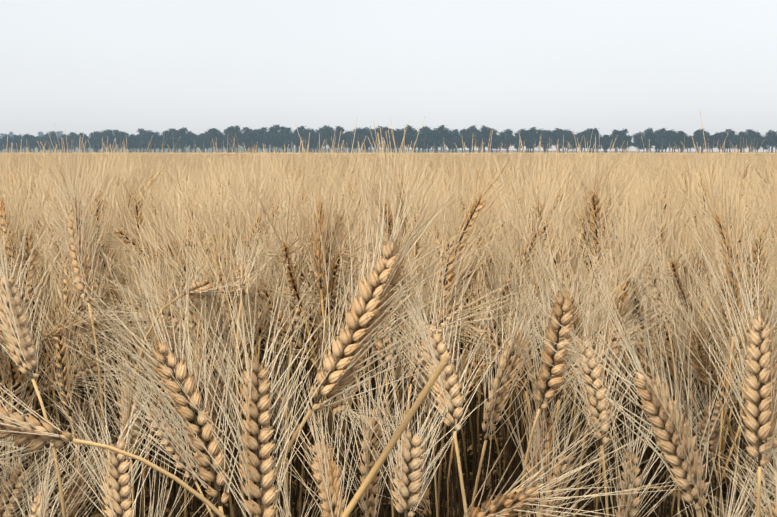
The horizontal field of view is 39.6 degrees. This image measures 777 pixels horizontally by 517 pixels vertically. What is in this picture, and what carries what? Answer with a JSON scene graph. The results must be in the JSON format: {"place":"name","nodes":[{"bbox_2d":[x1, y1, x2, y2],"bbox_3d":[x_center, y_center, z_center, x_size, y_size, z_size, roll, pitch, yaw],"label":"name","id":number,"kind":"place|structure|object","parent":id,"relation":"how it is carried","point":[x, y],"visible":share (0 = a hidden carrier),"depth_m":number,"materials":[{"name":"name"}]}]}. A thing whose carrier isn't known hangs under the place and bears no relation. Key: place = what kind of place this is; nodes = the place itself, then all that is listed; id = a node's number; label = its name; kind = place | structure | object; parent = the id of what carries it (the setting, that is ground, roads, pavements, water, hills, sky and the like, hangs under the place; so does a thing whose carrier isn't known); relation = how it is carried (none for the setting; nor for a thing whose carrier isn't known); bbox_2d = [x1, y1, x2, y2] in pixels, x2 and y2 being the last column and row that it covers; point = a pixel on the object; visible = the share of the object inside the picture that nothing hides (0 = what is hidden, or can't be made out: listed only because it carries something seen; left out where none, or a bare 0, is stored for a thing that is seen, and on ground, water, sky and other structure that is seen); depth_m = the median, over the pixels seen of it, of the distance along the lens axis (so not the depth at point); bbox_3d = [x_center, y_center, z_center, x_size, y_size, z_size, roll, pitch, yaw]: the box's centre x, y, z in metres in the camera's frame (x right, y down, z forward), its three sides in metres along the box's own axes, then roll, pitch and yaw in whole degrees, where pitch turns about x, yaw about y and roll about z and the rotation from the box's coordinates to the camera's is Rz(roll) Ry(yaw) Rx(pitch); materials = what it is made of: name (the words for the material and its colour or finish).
{"place":"outdoors","nodes":[
{"label":"outdoors","id":0,"kind":"place"},
{"bbox_2d":[0,145,761,516],"bbox_3d":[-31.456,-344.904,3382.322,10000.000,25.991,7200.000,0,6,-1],"label":"ground","id":1,"kind":"structure","parent":0,"point":[240,149],"depth_m":3.94,"materials":[{"name":"soil"}]},
{"bbox_2d":[0,151,57,396],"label":"wheat plants","id":2,"kind":"object","parent":1,"relation":"on","point":[15,179],"visible":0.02,"depth_m":4.58,"materials":[{"name":"beige plant"}]},
{"bbox_2d":[0,140,105,514],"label":"wheat plants","id":3,"kind":"object","parent":1,"relation":"on","point":[41,373],"visible":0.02,"depth_m":1.88,"materials":[{"name":"beige plant"}]},
{"bbox_2d":[0,150,110,170],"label":"wheat plants","id":4,"kind":"object","parent":1,"relation":"on","point":[42,162],"visible":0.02,"depth_m":8.45,"materials":[{"name":"beige plant"}]},
{"bbox_2d":[0,148,172,181],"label":"wheat plants","id":5,"kind":"object","parent":1,"relation":"on","point":[68,160],"visible":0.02,"depth_m":7.09,"materials":[{"name":"beige plant"}]},
{"bbox_2d":[0,129,210,516],"bbox_3d":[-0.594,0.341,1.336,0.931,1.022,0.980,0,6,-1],"label":"wheat plants","id":6,"kind":"object","parent":1,"relation":"on","point":[37,273],"visible":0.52,"depth_m":1.23,"materials":[{"name":"beige plant"}]},
{"bbox_2d":[46,147,231,167],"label":"wheat plants","id":7,"kind":"object","parent":1,"relation":"on","point":[151,160],"visible":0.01,"depth_m":9.66,"materials":[{"name":"beige plant"}]},
{"bbox_2d":[0,144,286,340],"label":"wheat plants","id":8,"kind":"object","parent":1,"relation":"on","point":[27,170],"visible":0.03,"depth_m":5.51,"materials":[{"name":"beige plant"}]},
{"bbox_2d":[1,140,395,437],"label":"wheat plants","id":9,"kind":"object","parent":1,"relation":"on","point":[208,191],"visible":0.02,"depth_m":4.02,"materials":[{"name":"beige plant"}]},
{"bbox_2d":[116,152,295,170],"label":"wheat plants","id":10,"kind":"object","parent":1,"relation":"on","point":[197,162],"visible":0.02,"depth_m":8.26,"materials":[{"name":"beige plant"}]},
{"bbox_2d":[0,137,473,516],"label":"wheat plants","id":11,"kind":"object","parent":1,"relation":"on","point":[95,509],"visible":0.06,"depth_m":1.82,"materials":[{"name":"beige plant"}]},
{"bbox_2d":[145,151,386,181],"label":"wheat plants","id":12,"kind":"object","parent":1,"relation":"on","point":[252,164],"visible":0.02,"depth_m":6.90,"materials":[{"name":"beige plant"}]},
{"bbox_2d":[222,148,388,171],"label":"wheat plants","id":13,"kind":"object","parent":1,"relation":"on","point":[310,160],"visible":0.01,"depth_m":9.66,"materials":[{"name":"beige plant"}]},
{"bbox_2d":[280,150,471,172],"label":"wheat plants","id":14,"kind":"object","parent":1,"relation":"on","point":[369,161],"visible":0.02,"depth_m":8.40,"materials":[{"name":"beige plant"}]},
{"bbox_2d":[223,146,542,310],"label":"wheat plants","id":15,"kind":"object","parent":1,"relation":"on","point":[332,167],"visible":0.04,"depth_m":5.55,"materials":[{"name":"beige plant"}]},
{"bbox_2d":[0,124,776,516],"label":"wheat plants","id":16,"kind":"object","parent":1,"relation":"on","point":[670,420],"visible":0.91,"depth_m":0.77,"materials":[{"name":"beige plant"}]},
{"bbox_2d":[18,117,776,516],"bbox_3d":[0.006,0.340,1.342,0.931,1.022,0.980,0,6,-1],"label":"wheat plants","id":17,"kind":"object","parent":1,"relation":"on","point":[312,241],"visible":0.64,"depth_m":1.15,"materials":[{"name":"beige plant"}]},
{"bbox_2d":[377,151,500,163],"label":"wheat plants","id":18,"kind":"object","parent":1,"relation":"on","point":[447,156],"visible":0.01,"depth_m":12.60,"materials":[{"name":"beige plant"}]},
{"bbox_2d":[377,152,542,169],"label":"wheat plants","id":19,"kind":"object","parent":1,"relation":"on","point":[462,159],"visible":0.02,"depth_m":9.63,"materials":[{"name":"beige plant"}]},
{"bbox_2d":[371,149,618,300],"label":"wheat plants","id":20,"kind":"object","parent":1,"relation":"on","point":[489,163],"visible":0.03,"depth_m":6.95,"materials":[{"name":"beige plant"}]},
{"bbox_2d":[447,152,589,164],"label":"wheat plants","id":21,"kind":"object","parent":1,"relation":"on","point":[507,157],"visible":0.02,"depth_m":11.15,"materials":[{"name":"beige plant"}]},
{"bbox_2d":[288,131,773,516],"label":"wheat plants","id":22,"kind":"object","parent":1,"relation":"on","point":[648,188],"visible":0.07,"depth_m":1.81,"materials":[{"name":"beige plant"}]},
{"bbox_2d":[336,141,774,429],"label":"wheat plants","id":23,"kind":"object","parent":1,"relation":"on","point":[491,171],"visible":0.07,"depth_m":4.24,"materials":[{"name":"beige plant"}]},
{"bbox_2d":[451,151,670,171],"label":"wheat plants","id":24,"kind":"object","parent":1,"relation":"on","point":[542,160],"visible":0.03,"depth_m":8.39,"materials":[{"name":"beige plant"}]},
{"bbox_2d":[530,150,716,167],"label":"wheat plants","id":25,"kind":"object","parent":1,"relation":"on","point":[668,162],"visible":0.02,"depth_m":9.75,"materials":[{"name":"beige plant"}]},
{"bbox_2d":[495,145,776,318],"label":"wheat plants","id":26,"kind":"object","parent":1,"relation":"on","point":[650,167],"visible":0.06,"depth_m":5.56,"materials":[{"name":"beige plant"}]},
{"bbox_2d":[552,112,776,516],"bbox_3d":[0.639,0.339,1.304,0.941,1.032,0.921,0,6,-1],"label":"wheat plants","id":27,"kind":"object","parent":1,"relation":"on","point":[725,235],"visible":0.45,"depth_m":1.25,"materials":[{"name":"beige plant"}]},
{"bbox_2d":[579,135,776,516],"bbox_3d":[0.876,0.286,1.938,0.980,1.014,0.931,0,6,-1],"label":"wheat plants","id":28,"kind":"object","parent":1,"relation":"on","point":[727,447],"visible":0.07,"depth_m":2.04,"materials":[{"name":"beige plant"}]},
{"bbox_2d":[585,151,774,181],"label":"wheat plants","id":29,"kind":"object","parent":1,"relation":"on","point":[683,163],"visible":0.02,"depth_m":7.04,"materials":[{"name":"beige plant"}]},
{"bbox_2d":[637,149,776,171],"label":"wheat plants","id":30,"kind":"object","parent":1,"relation":"on","point":[717,159],"visible":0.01,"depth_m":8.58,"materials":[{"name":"beige plant"}]},
{"bbox_2d":[682,154,776,343],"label":"wheat plants","id":31,"kind":"object","parent":1,"relation":"on","point":[732,176],"visible":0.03,"depth_m":4.72,"materials":[{"name":"beige plant"}]},
{"bbox_2d":[0,152,776,154],"bbox_3d":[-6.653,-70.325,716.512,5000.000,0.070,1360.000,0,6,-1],"label":"ground","id":32,"kind":"structure","parent":0,"point":[367,153],"depth_m":897.40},
{"bbox_2d":[21,138,35,149],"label":"tree","id":33,"kind":"object","parent":32,"relation":"on","point":[29,143],"visible":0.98,"depth_m":993.29,"materials":[{"name":"green plant"}]},
{"bbox_2d":[49,131,58,149],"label":"tree","id":34,"kind":"object","parent":32,"relation":"on","point":[53,135],"visible":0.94,"depth_m":991.81,"materials":[{"name":"green plant"}]},
{"bbox_2d":[60,138,74,150],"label":"tree","id":35,"kind":"object","parent":32,"relation":"on","point":[69,143],"visible":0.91,"depth_m":984.58,"materials":[{"name":"green plant"}]},
{"bbox_2d":[75,135,89,151],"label":"tree","id":36,"kind":"object","parent":32,"relation":"on","point":[77,138],"visible":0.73,"depth_m":981.88,"materials":[{"name":"green plant"}]},
{"bbox_2d":[91,131,104,151],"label":"tree","id":37,"kind":"object","parent":32,"relation":"on","point":[97,137],"visible":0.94,"depth_m":978.54,"materials":[{"name":"green plant"}]},
{"bbox_2d":[102,132,113,151],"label":"tree","id":38,"kind":"object","parent":32,"relation":"on","point":[110,137],"visible":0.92,"depth_m":975.00,"materials":[{"name":"green plant"}]},
{"bbox_2d":[112,129,120,151],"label":"tree","id":39,"kind":"object","parent":32,"relation":"on","point":[116,133],"visible":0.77,"depth_m":973.69,"materials":[{"name":"green plant"}]},
{"bbox_2d":[116,131,132,148],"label":"tree","id":40,"kind":"object","parent":32,"relation":"on","point":[124,136],"visible":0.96,"depth_m":966.26,"materials":[{"name":"green plant"}]},
{"bbox_2d":[139,130,160,152],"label":"tree","id":41,"kind":"object","parent":32,"relation":"on","point":[146,134],"visible":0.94,"depth_m":963.08,"materials":[{"name":"green plant"}]},
{"bbox_2d":[147,131,159,150],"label":"tree","id":42,"kind":"object","parent":32,"relation":"on","point":[155,135],"visible":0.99,"depth_m":962.12,"materials":[{"name":"green plant"}]},
{"bbox_2d":[164,134,172,152],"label":"tree","id":43,"kind":"object","parent":32,"relation":"on","point":[168,139],"visible":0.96,"depth_m":957.02,"materials":[{"name":"green plant"}]},
{"bbox_2d":[171,129,182,151],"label":"tree","id":44,"kind":"object","parent":32,"relation":"on","point":[175,136],"visible":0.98,"depth_m":954.97,"materials":[{"name":"green plant"}]},
{"bbox_2d":[176,135,190,152],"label":"tree","id":45,"kind":"object","parent":32,"relation":"on","point":[184,139],"visible":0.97,"depth_m":952.13,"materials":[{"name":"green plant"}]},
{"bbox_2d":[176,127,190,152],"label":"tree","id":46,"kind":"object","parent":32,"relation":"on","point":[183,131],"visible":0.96,"depth_m":954.58,"materials":[{"name":"green plant"}]},
{"bbox_2d":[192,134,207,151],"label":"tree","id":47,"kind":"object","parent":32,"relation":"on","point":[197,140],"visible":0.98,"depth_m":949.91,"materials":[{"name":"green plant"}]},
{"bbox_2d":[200,135,210,152],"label":"tree","id":48,"kind":"object","parent":32,"relation":"on","point":[203,141],"visible":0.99,"depth_m":947.37,"materials":[{"name":"green plant"}]},
{"bbox_2d":[206,128,219,149],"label":"tree","id":49,"kind":"object","parent":32,"relation":"on","point":[213,134],"visible":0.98,"depth_m":944.76,"materials":[{"name":"green plant"}]},
{"bbox_2d":[216,132,224,152],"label":"tree","id":50,"kind":"object","parent":32,"relation":"on","point":[219,136],"visible":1,"depth_m":946.21,"materials":[{"name":"green plant"}]},
{"bbox_2d":[222,132,239,151],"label":"tree","id":51,"kind":"object","parent":32,"relation":"on","point":[230,138],"visible":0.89,"depth_m":943.72,"materials":[{"name":"green plant"}]},
{"bbox_2d":[231,125,243,152],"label":"tree","id":52,"kind":"object","parent":32,"relation":"on","point":[237,131],"visible":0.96,"depth_m":941.65,"materials":[{"name":"green plant"}]},
{"bbox_2d":[245,129,260,151],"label":"tree","id":53,"kind":"object","parent":32,"relation":"on","point":[254,133],"visible":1,"depth_m":933.08,"materials":[{"name":"green plant"}]},
{"bbox_2d":[258,132,276,151],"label":"tree","id":54,"kind":"object","parent":32,"relation":"on","point":[267,137],"visible":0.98,"depth_m":931.21,"materials":[{"name":"green plant"}]},
{"bbox_2d":[267,124,280,148],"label":"tree","id":55,"kind":"object","parent":32,"relation":"on","point":[274,129],"visible":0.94,"depth_m":932.34,"materials":[{"name":"green plant"}]},
{"bbox_2d":[269,132,284,152],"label":"tree","id":56,"kind":"object","parent":32,"relation":"on","point":[276,137],"visible":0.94,"depth_m":928.15,"materials":[{"name":"green plant"}]},
{"bbox_2d":[277,127,291,149],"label":"tree","id":57,"kind":"object","parent":32,"relation":"on","point":[285,130],"visible":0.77,"depth_m":928.19,"materials":[{"name":"green plant"}]},
{"bbox_2d":[282,133,299,152],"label":"tree","id":58,"kind":"object","parent":32,"relation":"on","point":[289,138],"visible":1,"depth_m":921.62,"materials":[{"name":"green plant"}]},
{"bbox_2d":[297,129,315,151],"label":"tree","id":59,"kind":"object","parent":32,"relation":"on","point":[307,137],"visible":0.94,"depth_m":918.70,"materials":[{"name":"green plant"}]},
{"bbox_2d":[313,126,331,152],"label":"tree","id":60,"kind":"object","parent":32,"relation":"on","point":[323,132],"visible":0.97,"depth_m":914.89,"materials":[{"name":"green plant"}]},
{"bbox_2d":[327,130,341,152],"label":"tree","id":61,"kind":"object","parent":32,"relation":"on","point":[331,134],"visible":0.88,"depth_m":914.71,"materials":[{"name":"green plant"}]},
{"bbox_2d":[335,126,345,151],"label":"tree","id":62,"kind":"object","parent":32,"relation":"on","point":[341,129],"visible":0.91,"depth_m":914.68,"materials":[{"name":"green plant"}]},
{"bbox_2d":[334,133,350,150],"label":"tree","id":63,"kind":"object","parent":32,"relation":"on","point":[341,140],"visible":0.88,"depth_m":914.58,"materials":[{"name":"green plant"}]},
{"bbox_2d":[345,134,356,152],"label":"tree","id":64,"kind":"object","parent":32,"relation":"on","point":[348,141],"visible":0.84,"depth_m":910.81,"materials":[{"name":"green plant"}]},
{"bbox_2d":[351,127,366,152],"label":"tree","id":65,"kind":"object","parent":32,"relation":"on","point":[360,132],"visible":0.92,"depth_m":908.87,"materials":[{"name":"green plant"}]},
{"bbox_2d":[361,126,374,151],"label":"tree","id":66,"kind":"object","parent":32,"relation":"on","point":[368,132],"visible":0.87,"depth_m":910.36,"materials":[{"name":"green plant"}]},
{"bbox_2d":[366,133,380,149],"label":"tree","id":67,"kind":"object","parent":32,"relation":"on","point":[368,142],"visible":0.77,"depth_m":906.70,"materials":[{"name":"green plant"}]},
{"bbox_2d":[379,126,393,152],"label":"tree","id":68,"kind":"object","parent":32,"relation":"on","point":[384,130],"visible":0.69,"depth_m":907.39,"materials":[{"name":"green plant"}]},
{"bbox_2d":[390,128,404,152],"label":"tree","id":69,"kind":"object","parent":32,"relation":"on","point":[398,136],"visible":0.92,"depth_m":896.55,"materials":[{"name":"green plant"}]},
{"bbox_2d":[402,125,414,152],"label":"tree","id":70,"kind":"object","parent":32,"relation":"on","point":[410,129],"visible":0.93,"depth_m":899.75,"materials":[{"name":"green plant"}]},
{"bbox_2d":[412,128,432,151],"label":"tree","id":71,"kind":"object","parent":32,"relation":"on","point":[424,132],"visible":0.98,"depth_m":894.22,"materials":[{"name":"green plant"}]},
{"bbox_2d":[426,128,440,152],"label":"tree","id":72,"kind":"object","parent":32,"relation":"on","point":[433,135],"visible":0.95,"depth_m":894.25,"materials":[{"name":"green plant"}]},
{"bbox_2d":[435,125,449,152],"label":"tree","id":73,"kind":"object","parent":32,"relation":"on","point":[441,127],"visible":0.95,"depth_m":891.52,"materials":[{"name":"green plant"}]},
{"bbox_2d":[436,128,454,152],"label":"tree","id":74,"kind":"object","parent":32,"relation":"on","point":[446,131],"visible":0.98,"depth_m":889.05,"materials":[{"name":"green plant"}]},
{"bbox_2d":[449,132,459,152],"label":"tree","id":75,"kind":"object","parent":32,"relation":"on","point":[455,134],"visible":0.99,"depth_m":886.61,"materials":[{"name":"green plant"}]},
{"bbox_2d":[457,133,469,152],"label":"tree","id":76,"kind":"object","parent":32,"relation":"on","point":[463,137],"visible":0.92,"depth_m":880.99,"materials":[{"name":"green plant"}]},
{"bbox_2d":[463,127,477,151],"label":"tree","id":77,"kind":"object","parent":32,"relation":"on","point":[470,131],"visible":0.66,"depth_m":891.25,"materials":[{"name":"green plant"}]},
{"bbox_2d":[465,134,476,152],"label":"tree","id":78,"kind":"object","parent":32,"relation":"on","point":[470,139],"visible":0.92,"depth_m":883.86,"materials":[{"name":"green plant"}]},
{"bbox_2d":[475,125,489,151],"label":"tree","id":79,"kind":"object","parent":32,"relation":"on","point":[484,130],"visible":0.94,"depth_m":877.72,"materials":[{"name":"green plant"}]},
{"bbox_2d":[500,134,516,152],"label":"tree","id":80,"kind":"object","parent":32,"relation":"on","point":[507,140],"visible":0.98,"depth_m":872.40,"materials":[{"name":"green plant"}]},
{"bbox_2d":[527,127,540,152],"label":"tree","id":81,"kind":"object","parent":32,"relation":"on","point":[535,135],"visible":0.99,"depth_m":868.94,"materials":[{"name":"green plant"}]},
{"bbox_2d":[540,129,556,152],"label":"tree","id":82,"kind":"object","parent":32,"relation":"on","point":[550,135],"visible":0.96,"depth_m":866.84,"materials":[{"name":"green plant"}]},
{"bbox_2d":[552,128,562,151],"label":"tree","id":83,"kind":"object","parent":32,"relation":"on","point":[556,134],"visible":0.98,"depth_m":866.50,"materials":[{"name":"green plant"}]},
{"bbox_2d":[555,131,571,149],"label":"tree","id":84,"kind":"object","parent":32,"relation":"on","point":[565,135],"visible":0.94,"depth_m":861.46,"materials":[{"name":"green plant"}]},
{"bbox_2d":[572,134,588,151],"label":"tree","id":85,"kind":"object","parent":32,"relation":"on","point":[580,138],"visible":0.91,"depth_m":860.59,"materials":[{"name":"green plant"}]},
{"bbox_2d":[590,133,602,148],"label":"tree","id":86,"kind":"object","parent":32,"relation":"on","point":[597,141],"visible":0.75,"depth_m":854.42,"materials":[{"name":"green plant"}]},
{"bbox_2d":[599,135,609,151],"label":"tree","id":87,"kind":"object","parent":32,"relation":"on","point":[604,142],"visible":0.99,"depth_m":857.30,"materials":[{"name":"green plant"}]},
{"bbox_2d":[618,135,633,152],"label":"tree","id":88,"kind":"object","parent":32,"relation":"on","point":[625,139],"visible":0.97,"depth_m":851.02,"materials":[{"name":"green plant"}]},
{"bbox_2d":[633,137,643,152],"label":"tree","id":89,"kind":"object","parent":32,"relation":"on","point":[637,143],"visible":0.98,"depth_m":847.77,"materials":[{"name":"green plant"}]},
{"bbox_2d":[639,129,653,152],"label":"tree","id":90,"kind":"object","parent":32,"relation":"on","point":[648,133],"visible":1,"depth_m":843.47,"materials":[{"name":"green plant"}]},
{"bbox_2d":[656,128,670,152],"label":"tree","id":91,"kind":"object","parent":32,"relation":"on","point":[662,136],"visible":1,"depth_m":839.75,"materials":[{"name":"green plant"}]},
{"bbox_2d":[667,134,680,152],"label":"tree","id":92,"kind":"object","parent":32,"relation":"on","point":[673,138],"visible":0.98,"depth_m":840.19,"materials":[{"name":"green plant"}]},
{"bbox_2d":[676,131,689,152],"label":"tree","id":93,"kind":"object","parent":32,"relation":"on","point":[681,135],"visible":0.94,"depth_m":838.11,"materials":[{"name":"green plant"}]},
{"bbox_2d":[677,135,695,152],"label":"tree","id":94,"kind":"object","parent":32,"relation":"on","point":[689,138],"visible":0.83,"depth_m":838.68,"materials":[{"name":"green plant"}]},
{"bbox_2d":[692,135,709,152],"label":"tree","id":95,"kind":"object","parent":32,"relation":"on","point":[699,140],"visible":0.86,"depth_m":834.67,"materials":[{"name":"green plant"}]},
{"bbox_2d":[717,137,729,152],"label":"tree","id":96,"kind":"object","parent":32,"relation":"on","point":[722,139],"visible":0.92,"depth_m":831.38,"materials":[{"name":"green plant"}]},
{"bbox_2d":[724,129,736,152],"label":"tree","id":97,"kind":"object","parent":32,"relation":"on","point":[730,133],"visible":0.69,"depth_m":838.59,"materials":[{"name":"green plant"}]},
{"bbox_2d":[730,134,738,152],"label":"tree","id":98,"kind":"object","parent":32,"relation":"on","point":[734,140],"visible":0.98,"depth_m":827.46,"materials":[{"name":"green plant"}]},
{"bbox_2d":[738,135,748,152],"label":"tree","id":99,"kind":"object","parent":32,"relation":"on","point":[742,142],"visible":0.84,"depth_m":827.35,"materials":[{"name":"green plant"}]},
{"bbox_2d":[747,131,758,151],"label":"tree","id":100,"kind":"object","parent":32,"relation":"on","point":[751,136],"visible":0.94,"depth_m":817.97,"materials":[{"name":"green plant"}]},
{"bbox_2d":[767,132,776,152],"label":"tree","id":101,"kind":"object","parent":32,"relation":"on","point":[773,138],"visible":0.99,"depth_m":823.19,"materials":[{"name":"green plant"}]},
{"bbox_2d":[0,0,776,151],"label":"sky","id":102,"kind":"structure","parent":0,"point":[86,66],"materials":[{"name":"white"}]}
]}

